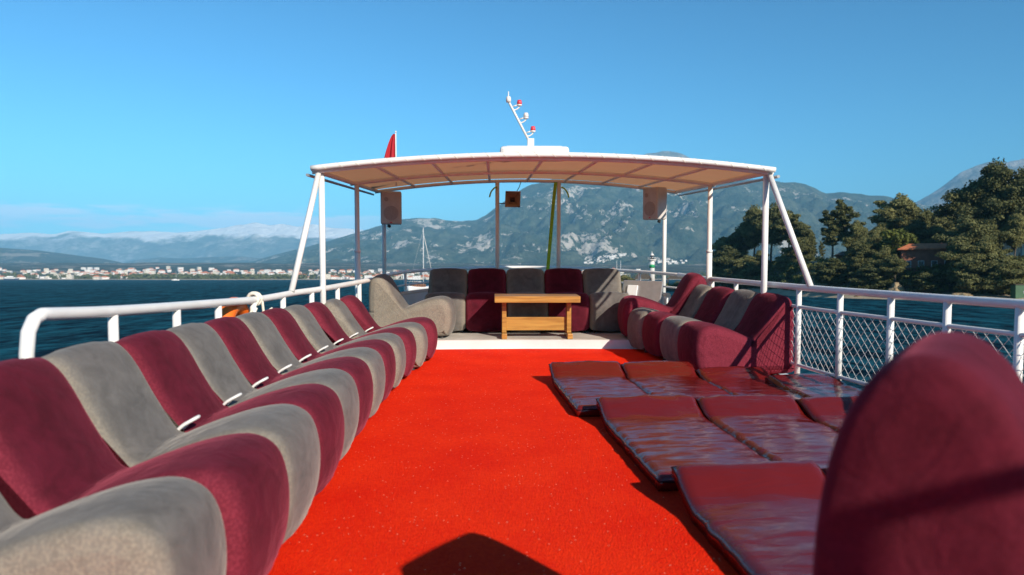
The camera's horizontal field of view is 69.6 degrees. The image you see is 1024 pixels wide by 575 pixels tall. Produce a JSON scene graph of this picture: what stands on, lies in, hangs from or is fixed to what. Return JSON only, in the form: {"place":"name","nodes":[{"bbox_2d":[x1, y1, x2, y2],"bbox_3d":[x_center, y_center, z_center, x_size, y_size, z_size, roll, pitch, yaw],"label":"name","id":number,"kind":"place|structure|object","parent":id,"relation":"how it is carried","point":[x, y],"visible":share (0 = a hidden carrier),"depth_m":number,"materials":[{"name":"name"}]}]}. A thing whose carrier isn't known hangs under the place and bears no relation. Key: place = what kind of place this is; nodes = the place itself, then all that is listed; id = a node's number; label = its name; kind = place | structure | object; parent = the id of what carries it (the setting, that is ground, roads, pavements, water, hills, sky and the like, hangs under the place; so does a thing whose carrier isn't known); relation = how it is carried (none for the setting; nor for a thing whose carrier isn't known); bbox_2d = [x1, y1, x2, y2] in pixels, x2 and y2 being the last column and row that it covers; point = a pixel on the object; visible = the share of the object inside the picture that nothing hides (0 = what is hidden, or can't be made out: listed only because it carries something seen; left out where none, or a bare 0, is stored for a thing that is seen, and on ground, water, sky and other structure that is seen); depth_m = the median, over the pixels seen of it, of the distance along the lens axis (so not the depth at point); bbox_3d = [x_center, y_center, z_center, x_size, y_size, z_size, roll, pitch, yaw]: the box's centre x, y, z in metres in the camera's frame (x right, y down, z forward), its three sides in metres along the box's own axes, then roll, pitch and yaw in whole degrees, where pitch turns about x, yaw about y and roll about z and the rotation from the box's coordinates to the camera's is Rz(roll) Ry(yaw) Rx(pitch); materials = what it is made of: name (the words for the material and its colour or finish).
{"place":"outdoors","nodes":[
{"label":"outdoors","id":0,"kind":"place"},
{"bbox_2d":[0,248,120,262],"bbox_3d":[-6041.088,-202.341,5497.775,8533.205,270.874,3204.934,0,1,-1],"label":"hill","id":1,"kind":"structure","parent":0,"point":[8,255],"depth_m":5232.40,"materials":[{"name":"stone"}]},
{"bbox_2d":[0,222,363,262],"bbox_3d":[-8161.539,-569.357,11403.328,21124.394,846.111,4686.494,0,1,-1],"label":"snow mountain","id":2,"kind":"structure","parent":0,"point":[256,240],"depth_m":10622.21,"materials":[{"name":"snow"}]},
{"bbox_2d":[126,256,261,262],"bbox_3d":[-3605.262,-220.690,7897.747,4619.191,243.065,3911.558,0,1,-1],"label":"hill","id":3,"kind":"structure","parent":0,"point":[235,259],"depth_m":7869.65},
{"bbox_2d":[0,279,680,279],"bbox_3d":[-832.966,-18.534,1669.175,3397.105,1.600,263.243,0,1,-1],"label":"beach","id":4,"kind":"structure","parent":0,"point":[236,279],"depth_m":1669.88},
{"bbox_2d":[0,262,705,278],"bbox_3d":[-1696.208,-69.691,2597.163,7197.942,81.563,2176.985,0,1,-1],"label":"shore land","id":5,"kind":"structure","parent":0,"point":[304,267],"depth_m":3048.70,"materials":[{"name":"plant"}]},
{"bbox_2d":[1,271,705,278],"bbox_3d":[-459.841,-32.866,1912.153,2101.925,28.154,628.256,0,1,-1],"label":"shore woods","id":6,"kind":"object","parent":5,"relation":"on","point":[197,276],"visible":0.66,"depth_m":1709.31,"materials":[{"name":"green plant"}]},
{"bbox_2d":[0,280,1023,388],"bbox_3d":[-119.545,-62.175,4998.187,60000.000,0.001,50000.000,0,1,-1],"label":"sea","id":7,"kind":"structure","parent":0,"point":[21,301],"depth_m":99.81,"materials":[{"name":"liquid"}]},
{"bbox_2d":[407,228,430,290],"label":"sailing boat","id":8,"kind":"object","parent":7,"relation":"on","point":[417,287],"visible":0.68,"depth_m":270.17,"materials":[{"name":"white"}]},
{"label":"hull","id":9,"kind":"structure","parent":7,"relation":"on","visible":0},
{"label":"deck","id":10,"kind":"structure","parent":9,"relation":"on","visible":0},
{"bbox_2d":[18,278,371,358],"bbox_3d":[-1.782,0.435,5.559,0.207,1.024,5.652,0,1,2],"label":"railing","id":11,"kind":"object","parent":10,"relation":"on","point":[30,327],"visible":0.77,"depth_m":3.53,"materials":[{"name":"metal"}]},
{"bbox_2d":[222,297,249,316],"bbox_3d":[-1.944,0.340,5.152,0.121,0.547,0.547,0,3,-1],"label":"lifebuoy","id":12,"kind":"object","parent":11,"relation":"hanging from","point":[232,311],"visible":0.13,"depth_m":5.01,"materials":[{"name":"orange"}]},
{"bbox_2d":[246,291,272,311],"bbox_3d":[-1.868,0.245,5.248,0.118,0.433,0.468,0,1,9],"label":"rope coil","id":13,"kind":"object","parent":11,"relation":"hanging from","point":[260,300],"visible":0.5,"depth_m":5.29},
{"bbox_2d":[268,349,779,574],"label":"carpet","id":14,"kind":"object","parent":10,"relation":"on","point":[480,462],"visible":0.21,"depth_m":3.35,"materials":[{"name":"carpet"}]},
{"bbox_2d":[0,477,226,574],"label":"sofa module","id":15,"kind":"object","parent":14,"relation":"on","point":[164,526],"visible":1,"depth_m":1.79,"materials":[{"name":"grey fabric"}]},
{"bbox_2d":[0,358,288,574],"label":"sofa module","id":16,"kind":"object","parent":14,"relation":"on","point":[56,450],"visible":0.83,"depth_m":2.27,"materials":[{"name":"red fabric"}]},
{"bbox_2d":[41,341,319,543],"bbox_3d":[-1.294,0.590,2.874,1.023,0.746,0.541,0,3,-1],"label":"sofa module","id":17,"kind":"object","parent":14,"relation":"on","point":[134,422],"visible":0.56,"depth_m":2.76,"materials":[{"name":"grey fabric"}]},
{"bbox_2d":[116,330,344,497],"bbox_3d":[-1.310,0.569,3.384,1.023,0.731,0.541,0,3,0],"label":"sofa module","id":18,"kind":"object","parent":14,"relation":"on","point":[177,382],"visible":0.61,"depth_m":3.27,"materials":[{"name":"red fabric"}]},
{"bbox_2d":[167,323,358,459],"bbox_3d":[-1.338,0.548,3.875,1.023,0.716,0.541,0,3,-1],"label":"sofa module","id":19,"kind":"object","parent":14,"relation":"on","point":[224,376],"visible":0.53,"depth_m":3.78,"materials":[{"name":"grey fabric"}]},
{"bbox_2d":[205,317,372,436],"bbox_3d":[-1.354,0.528,4.373,1.023,0.702,0.541,0,3,-1],"label":"sofa module","id":20,"kind":"object","parent":14,"relation":"on","point":[248,355],"visible":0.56,"depth_m":4.26,"materials":[{"name":"red fabric"}]},
{"bbox_2d":[236,312,384,417],"bbox_3d":[-1.361,0.508,4.863,1.023,0.687,0.541,0,3,-2],"label":"sofa module","id":21,"kind":"object","parent":14,"relation":"on","point":[278,353],"visible":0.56,"depth_m":4.74,"materials":[{"name":"grey fabric"}]},
{"bbox_2d":[261,308,395,400],"bbox_3d":[-1.369,0.487,5.362,1.023,0.672,0.541,0,3,-3],"label":"sofa module","id":22,"kind":"object","parent":14,"relation":"on","point":[295,339],"visible":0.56,"depth_m":5.23,"materials":[{"name":"red fabric"}]},
{"bbox_2d":[283,305,405,387],"bbox_3d":[-1.363,0.467,5.855,1.023,0.657,0.541,0,3,-3],"label":"sofa module","id":23,"kind":"object","parent":14,"relation":"on","point":[311,328],"visible":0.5,"depth_m":5.71,"materials":[{"name":"grey fabric"}]},
{"bbox_2d":[304,302,416,376],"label":"sofa module","id":24,"kind":"object","parent":14,"relation":"on","point":[330,326],"visible":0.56,"depth_m":6.17,"materials":[{"name":"red fabric"}]},
{"bbox_2d":[324,299,427,369],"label":"sofa module","id":25,"kind":"object","parent":14,"relation":"on","point":[344,317],"visible":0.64,"depth_m":6.64,"materials":[{"name":"grey fabric"}]},
{"bbox_2d":[340,295,437,361],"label":"sofa module","id":26,"kind":"object","parent":14,"relation":"on","point":[360,312],"visible":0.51,"depth_m":7.14,"materials":[{"name":"red fabric"}]},
{"bbox_2d":[549,360,645,416],"bbox_3d":[0.666,0.730,5.528,0.615,0.169,1.328,0,3,-5],"label":"sun mat","id":27,"kind":"object","parent":14,"relation":"on","point":[580,387],"visible":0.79,"depth_m":5.66,"materials":[{"name":"leather"}]},
{"bbox_2d":[627,284,712,352],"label":"sofa module","id":28,"kind":"object","parent":14,"relation":"on","point":[692,305],"visible":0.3,"depth_m":7.86,"materials":[{"name":"grey fabric"}]},
{"bbox_2d":[621,361,730,398],"bbox_3d":[1.267,0.731,5.543,0.606,0.166,1.328,0,3,-5],"label":"sun mat","id":29,"kind":"object","parent":14,"relation":"on","point":[665,377],"visible":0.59,"depth_m":5.83,"materials":[{"name":"leather"}]},
{"bbox_2d":[596,394,768,490],"bbox_3d":[0.928,0.811,4.098,0.654,0.167,1.408,0,3,-5],"label":"sun mat","id":30,"kind":"object","parent":14,"relation":"on","point":[655,438],"visible":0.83,"depth_m":4.10,"materials":[{"name":"leather"}]},
{"bbox_2d":[642,286,734,359],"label":"sofa module","id":31,"kind":"object","parent":14,"relation":"on","point":[712,304],"visible":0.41,"depth_m":7.41,"materials":[{"name":"red fabric"}]},
{"bbox_2d":[660,289,757,360],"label":"sofa module","id":32,"kind":"object","parent":14,"relation":"on","point":[733,311],"visible":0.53,"depth_m":6.93,"materials":[{"name":"grey fabric"}]},
{"bbox_2d":[677,292,793,374],"bbox_3d":[1.981,0.405,6.533,0.941,0.711,0.506,0,3,-8],"label":"sofa module","id":33,"kind":"object","parent":14,"relation":"on","point":[762,335],"visible":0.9,"depth_m":6.32,"materials":[{"name":"red fabric"}]},
{"bbox_2d":[671,460,824,574],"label":"sun mat","id":34,"kind":"object","parent":14,"relation":"on","point":[755,518],"visible":0.65,"depth_m":2.95,"materials":[{"name":"leather"}]},
{"bbox_2d":[695,366,802,399],"bbox_3d":[1.855,0.750,5.457,0.589,0.138,1.288,0,3,-5],"label":"sun mat","id":35,"kind":"object","parent":14,"relation":"on","point":[736,380],"visible":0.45,"depth_m":5.78,"materials":[{"name":"leather"}]},
{"bbox_2d":[696,394,837,468],"bbox_3d":[1.572,0.812,4.113,0.654,0.166,1.408,0,3,-5],"label":"sun mat","id":36,"kind":"object","parent":14,"relation":"on","point":[772,427],"visible":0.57,"depth_m":4.31,"materials":[{"name":"leather"}]},
{"bbox_2d":[765,373,860,396],"bbox_3d":[2.310,0.759,5.149,0.555,0.117,1.228,0,3,-7],"label":"sun mat","id":37,"kind":"object","parent":14,"relation":"on","point":[807,385],"visible":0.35,"depth_m":5.48,"materials":[{"name":"leather"}]},
{"bbox_2d":[795,395,856,431],"bbox_3d":[2.215,0.814,4.089,0.652,0.165,1.408,0,3,-5],"label":"sun mat","id":38,"kind":"object","parent":14,"relation":"on","point":[829,411],"visible":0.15,"depth_m":4.61,"materials":[{"name":"leather"}]},
{"bbox_2d":[812,331,1023,574],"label":"back seat","id":39,"kind":"object","parent":14,"relation":"on","point":[924,474],"visible":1,"depth_m":1.06,"materials":[{"name":"red fabric"}]},
{"bbox_2d":[436,340,635,348],"bbox_3d":[0.247,0.518,10.174,4.020,0.102,4.320,0,3,-1],"label":"bow step","id":40,"kind":"object","parent":10,"relation":"on","point":[533,344],"visible":0.15,"depth_m":8.13,"materials":[{"name":"paint"}]},
{"bbox_2d":[437,327,627,340],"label":"bow deck","id":41,"kind":"structure","parent":40,"relation":"on","point":[549,335],"depth_m":8.50,"materials":[{"name":"paint"}]},
{"bbox_2d":[369,274,455,338],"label":"sofa module","id":42,"kind":"object","parent":41,"relation":"on","point":[388,304],"visible":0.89,"depth_m":8.19,"materials":[{"name":"grey fabric"}]},
{"bbox_2d":[424,268,467,332],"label":"sofa module","id":43,"kind":"object","parent":41,"relation":"on","point":[452,283],"visible":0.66,"depth_m":9.27,"materials":[{"name":"grey fabric"}]},
{"bbox_2d":[466,268,506,332],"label":"sofa module","id":44,"kind":"object","parent":41,"relation":"on","point":[484,309],"visible":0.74,"depth_m":8.69,"materials":[{"name":"red fabric"}]},
{"bbox_2d":[372,266,676,290],"bbox_3d":[0.224,0.099,10.249,3.781,0.715,3.645,0,3,-1],"label":"railing","id":45,"kind":"object","parent":41,"relation":"on","point":[405,272],"visible":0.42,"depth_m":10.11,"materials":[{"name":"metal"}]},
{"bbox_2d":[506,268,547,332],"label":"sofa module","id":46,"kind":"object","parent":41,"relation":"on","point":[525,281],"visible":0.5,"depth_m":9.28,"materials":[{"name":"grey fabric"}]},
{"bbox_2d":[401,288,670,304],"bbox_3d":[0.184,0.231,10.298,3.584,0.441,3.441,0,3,-1],"label":"bow bulwark","id":47,"kind":"object","parent":41,"relation":"on","point":[411,297],"visible":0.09,"depth_m":9.70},
{"bbox_2d":[494,294,580,338],"bbox_3d":[0.276,0.324,8.340,0.950,0.480,0.466,0,3,-1],"label":"coffee table","id":48,"kind":"object","parent":41,"relation":"on","point":[536,323],"visible":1,"depth_m":8.29,"materials":[{"name":"brown wood"}]},
{"bbox_2d":[544,268,589,332],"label":"sofa module","id":49,"kind":"object","parent":41,"relation":"on","point":[563,280],"visible":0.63,"depth_m":8.78,"materials":[{"name":"red fabric"}]},
{"bbox_2d":[582,268,627,332],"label":"sofa module","id":50,"kind":"object","parent":41,"relation":"on","point":[602,290],"visible":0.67,"depth_m":8.73,"materials":[{"name":"grey fabric"}]},
{"bbox_2d":[622,280,663,302],"bbox_3d":[1.635,0.205,9.418,0.550,0.580,0.226,2,4,34],"label":"deck hatch","id":51,"kind":"object","parent":41,"relation":"on","point":[651,290],"visible":0.48,"depth_m":9.42,"materials":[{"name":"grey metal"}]},
{"bbox_2d":[618,273,706,336],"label":"sofa module","id":52,"kind":"object","parent":41,"relation":"on","point":[686,286],"visible":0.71,"depth_m":8.11,"materials":[{"name":"red fabric"}]},
{"bbox_2d":[288,152,812,303],"bbox_3d":[0.279,-0.337,8.007,4.279,2.056,4.150,0,3,-1],"label":"awning","id":53,"kind":"object","parent":10,"relation":"on","point":[679,174],"visible":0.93,"depth_m":7.50,"materials":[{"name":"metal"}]},
{"bbox_2d":[384,131,396,185],"bbox_3d":[-1.518,-1.593,9.088,0.190,0.680,0.062,0,3,-1],"label":"flag","id":54,"kind":"object","parent":53,"relation":"attached to","point":[390,152],"visible":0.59,"depth_m":9.08,"materials":[{"name":"red fabric"}]},
{"bbox_2d":[380,191,401,227],"bbox_3d":[-1.596,-1.027,9.742,0.270,0.474,0.280,0,3,-7],"label":"loudspeaker","id":55,"kind":"object","parent":53,"relation":"attached to","point":[391,207],"visible":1,"depth_m":9.61,"materials":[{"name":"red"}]},
{"bbox_2d":[499,182,520,206],"bbox_3d":[-0.026,-1.258,9.912,0.316,0.371,0.251,0,3,-1],"label":"horn speaker","id":56,"kind":"object","parent":53,"relation":"attached to","point":[512,198],"visible":1,"depth_m":9.86},
{"bbox_2d":[500,146,568,161],"bbox_3d":[0.197,-1.238,6.808,0.620,0.095,0.500,0,3,-1],"label":"roof hatch","id":57,"kind":"object","parent":53,"relation":"on","point":[534,149],"visible":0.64,"depth_m":6.56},
{"bbox_2d":[506,91,535,145],"bbox_3d":[0.081,-1.544,6.788,0.274,0.520,0.062,0,3,-1],"label":"light mast","id":58,"kind":"object","parent":57,"relation":"on","point":[530,141],"visible":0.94,"depth_m":6.77,"materials":[{"name":"metal"}]},
{"bbox_2d":[546,182,556,269],"bbox_3d":[0.530,-0.732,9.969,0.052,1.364,0.193,-1,1,-44],"label":"webbing strap","id":59,"kind":"object","parent":53,"relation":"attached to","point":[551,225],"visible":0.75,"depth_m":9.96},
{"bbox_2d":[643,187,666,222],"bbox_3d":[1.940,-1.101,9.874,0.280,0.473,0.270,-2,4,-36],"label":"loudspeaker","id":60,"kind":"object","parent":53,"relation":"attached to","point":[654,203],"visible":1,"depth_m":9.76,"materials":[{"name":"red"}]},
{"bbox_2d":[677,273,1023,384],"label":"railing","id":61,"kind":"object","parent":10,"relation":"on","point":[1017,305],"visible":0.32,"depth_m":5.15,"materials":[{"name":"metal"}]},
{"bbox_2d":[0,0,1023,233],"label":"sky","id":62,"kind":"structure","parent":0,"point":[175,116],"materials":[{"name":"blue"}]},
{"bbox_2d":[249,179,946,265],"bbox_3d":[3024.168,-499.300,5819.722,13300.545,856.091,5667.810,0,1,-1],"label":"mountain","id":63,"kind":"structure","parent":0,"point":[597,221],"depth_m":4667.66,"materials":[{"name":"stone"}]},
{"bbox_2d":[644,151,688,157],"bbox_3d":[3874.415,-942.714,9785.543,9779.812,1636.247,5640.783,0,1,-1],"label":"mountain","id":64,"kind":"structure","parent":0,"point":[668,153],"depth_m":9437.10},
{"bbox_2d":[676,267,992,293],"bbox_3d":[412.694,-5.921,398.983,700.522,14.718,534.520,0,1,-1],"label":"headland","id":65,"kind":"structure","parent":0,"point":[848,283],"depth_m":196.62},
{"bbox_2d":[706,236,725,271],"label":"pine tree","id":66,"kind":"object","parent":65,"relation":"on","point":[717,245],"visible":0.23,"depth_m":260.32,"materials":[{"name":"green plant"}]},
{"bbox_2d":[712,245,747,287],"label":"pine tree","id":67,"kind":"object","parent":65,"relation":"on","point":[726,256],"visible":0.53,"depth_m":242.84,"materials":[{"name":"green plant"}]},
{"bbox_2d":[721,229,757,255],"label":"pine tree","id":68,"kind":"object","parent":65,"relation":"on","point":[735,239],"visible":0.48,"depth_m":252.78,"materials":[{"name":"green plant"}]},
{"bbox_2d":[720,255,769,288],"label":"pine tree","id":69,"kind":"object","parent":65,"relation":"on","point":[745,268],"visible":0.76,"depth_m":233.39,"materials":[{"name":"green plant"}]},
{"bbox_2d":[735,204,761,256],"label":"pine tree","id":70,"kind":"object","parent":65,"relation":"on","point":[753,213],"visible":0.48,"depth_m":247.06,"materials":[{"name":"green plant"}]},
{"bbox_2d":[747,202,789,262],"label":"pine tree","id":71,"kind":"object","parent":65,"relation":"on","point":[774,213],"visible":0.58,"depth_m":237.81,"materials":[{"name":"green plant"}]},
{"bbox_2d":[772,254,795,272],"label":"pine tree","id":72,"kind":"object","parent":65,"relation":"on","point":[782,260],"visible":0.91,"depth_m":220.69,"materials":[{"name":"green plant"}]},
{"bbox_2d":[769,210,810,258],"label":"pine tree","id":73,"kind":"object","parent":65,"relation":"on","point":[780,232],"visible":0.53,"depth_m":230.65,"materials":[{"name":"green plant"}]},
{"bbox_2d":[781,237,813,261],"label":"pine tree","id":74,"kind":"object","parent":65,"relation":"on","point":[790,252],"visible":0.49,"depth_m":222.24,"materials":[{"name":"green plant"}]},
{"bbox_2d":[786,223,817,261],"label":"pine tree","id":75,"kind":"object","parent":65,"relation":"on","point":[805,234],"visible":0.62,"depth_m":223.89,"materials":[{"name":"green plant"}]},
{"bbox_2d":[819,209,839,257],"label":"pine tree","id":76,"kind":"object","parent":65,"relation":"on","point":[830,239],"visible":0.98,"depth_m":203.38,"materials":[{"name":"green plant"}]},
{"bbox_2d":[809,257,850,286],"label":"pine tree","id":77,"kind":"object","parent":65,"relation":"on","point":[832,269],"visible":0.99,"depth_m":190.11,"materials":[{"name":"green plant"}]},
{"bbox_2d":[830,199,866,260],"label":"pine tree","id":78,"kind":"object","parent":65,"relation":"on","point":[845,214],"visible":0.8,"depth_m":202.78,"materials":[{"name":"green plant"}]},
{"bbox_2d":[840,220,868,254],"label":"pine tree","id":79,"kind":"object","parent":65,"relation":"on","point":[858,229],"visible":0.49,"depth_m":198.75,"materials":[{"name":"green plant"}]},
{"bbox_2d":[842,237,877,268],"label":"pine tree","id":80,"kind":"object","parent":65,"relation":"on","point":[859,252],"visible":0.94,"depth_m":188.45,"materials":[{"name":"green plant"}]},
{"bbox_2d":[703,255,1023,295],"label":"undergrowth","id":81,"kind":"object","parent":65,"relation":"on","point":[795,277],"visible":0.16,"depth_m":183.00,"materials":[{"name":"green plant"}]},
{"bbox_2d":[848,263,890,289],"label":"pine tree","id":82,"kind":"object","parent":65,"relation":"on","point":[868,276],"visible":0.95,"depth_m":178.71,"materials":[{"name":"green plant"}]},
{"bbox_2d":[865,231,883,257],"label":"pine tree","id":83,"kind":"object","parent":65,"relation":"on","point":[874,238],"visible":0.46,"depth_m":190.92,"materials":[{"name":"green plant"}]},
{"bbox_2d":[868,245,902,278],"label":"pine tree","id":84,"kind":"object","parent":65,"relation":"on","point":[881,255],"visible":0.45,"depth_m":178.89,"materials":[{"name":"green plant"}]},
{"bbox_2d":[879,254,908,281],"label":"pine tree","id":85,"kind":"object","parent":65,"relation":"on","point":[894,265],"visible":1,"depth_m":175.14,"materials":[{"name":"green plant"}]},
{"bbox_2d":[867,192,921,230],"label":"pine tree","id":86,"kind":"object","parent":65,"relation":"on","point":[888,217],"visible":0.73,"depth_m":210.51,"materials":[{"name":"green plant"}]},
{"bbox_2d":[875,227,918,257],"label":"leafy tree","id":87,"kind":"object","parent":65,"relation":"on","point":[895,240],"visible":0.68,"depth_m":185.00,"materials":[{"name":"green plant"}]},
{"bbox_2d":[893,199,931,228],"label":"pine tree","id":88,"kind":"object","parent":65,"relation":"on","point":[909,215],"visible":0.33,"depth_m":209.29,"materials":[{"name":"green plant"}]},
{"bbox_2d":[899,220,938,241],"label":"pine tree","id":89,"kind":"object","parent":65,"relation":"on","point":[918,229],"visible":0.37,"depth_m":202.52,"materials":[{"name":"green plant"}]},
{"bbox_2d":[896,243,947,271],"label":"orange roof house","id":90,"kind":"structure","parent":65,"relation":"on","point":[918,255],"depth_m":178.96,"materials":[{"name":"tile"}]},
{"bbox_2d":[905,271,945,292],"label":"pine tree","id":91,"kind":"object","parent":65,"relation":"on","point":[925,280],"visible":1,"depth_m":168.68,"materials":[{"name":"green plant"}]},
{"bbox_2d":[919,223,952,242],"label":"pine tree","id":92,"kind":"object","parent":65,"relation":"on","point":[940,229],"visible":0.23,"depth_m":201.92,"materials":[{"name":"green plant"}]},
{"bbox_2d":[935,216,957,230],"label":"pine tree","id":93,"kind":"object","parent":65,"relation":"on","point":[946,222],"visible":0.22,"depth_m":212.36,"materials":[{"name":"green plant"}]},
{"bbox_2d":[933,239,980,276],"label":"pine tree","id":94,"kind":"object","parent":65,"relation":"on","point":[958,249],"visible":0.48,"depth_m":166.76,"materials":[{"name":"green plant"}]},
{"bbox_2d":[929,180,995,227],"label":"pine tree","id":95,"kind":"object","parent":65,"relation":"on","point":[956,197],"visible":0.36,"depth_m":188.81,"materials":[{"name":"green plant"}]},
{"bbox_2d":[931,213,998,264],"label":"pine tree","id":96,"kind":"object","parent":65,"relation":"on","point":[971,231],"visible":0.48,"depth_m":169.93,"materials":[{"name":"green plant"}]},
{"bbox_2d":[946,254,990,292],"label":"pine tree","id":97,"kind":"object","parent":65,"relation":"on","point":[967,278],"visible":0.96,"depth_m":161.33,"materials":[{"name":"green plant"}]},
{"bbox_2d":[968,237,1007,263],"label":"pine tree","id":98,"kind":"object","parent":65,"relation":"on","point":[987,249],"visible":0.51,"depth_m":164.08,"materials":[{"name":"green plant"}]},
{"bbox_2d":[956,156,1023,229],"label":"pine tree","id":99,"kind":"object","parent":65,"relation":"on","point":[993,179],"visible":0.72,"depth_m":182.87,"materials":[{"name":"green plant"}]},
{"bbox_2d":[982,219,1012,252],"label":"pine tree","id":100,"kind":"object","parent":65,"relation":"on","point":[998,234],"visible":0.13,"depth_m":175.81,"materials":[{"name":"green plant"}]},
{"bbox_2d":[979,255,1023,294],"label":"pine tree","id":101,"kind":"object","parent":65,"relation":"on","point":[1002,269],"visible":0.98,"depth_m":158.38,"materials":[{"name":"green plant"}]},
{"bbox_2d":[995,166,1023,257],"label":"pine tree","id":102,"kind":"object","parent":65,"relation":"on","point":[1014,202],"visible":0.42,"depth_m":179.42,"materials":[{"name":"green plant"}]},
{"bbox_2d":[1000,210,1023,256],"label":"pine tree","id":103,"kind":"object","parent":65,"relation":"on","point":[1014,224],"visible":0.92,"depth_m":176.24,"materials":[{"name":"green plant"}]},
{"bbox_2d":[1010,284,1023,298],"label":"utility box","id":104,"kind":"object","parent":65,"relation":"on","point":[1016,291],"visible":0.88,"depth_m":155.24,"materials":[{"name":"green paint"}]},
{"bbox_2d":[731,288,1023,299],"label":"beach","id":105,"kind":"structure","parent":0,"point":[804,293],"depth_m":187.77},
{"bbox_2d":[916,159,1023,205],"bbox_3d":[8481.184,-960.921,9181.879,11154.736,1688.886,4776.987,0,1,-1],"label":"mountain","id":106,"kind":"structure","parent":0,"point":[959,180],"depth_m":8639.48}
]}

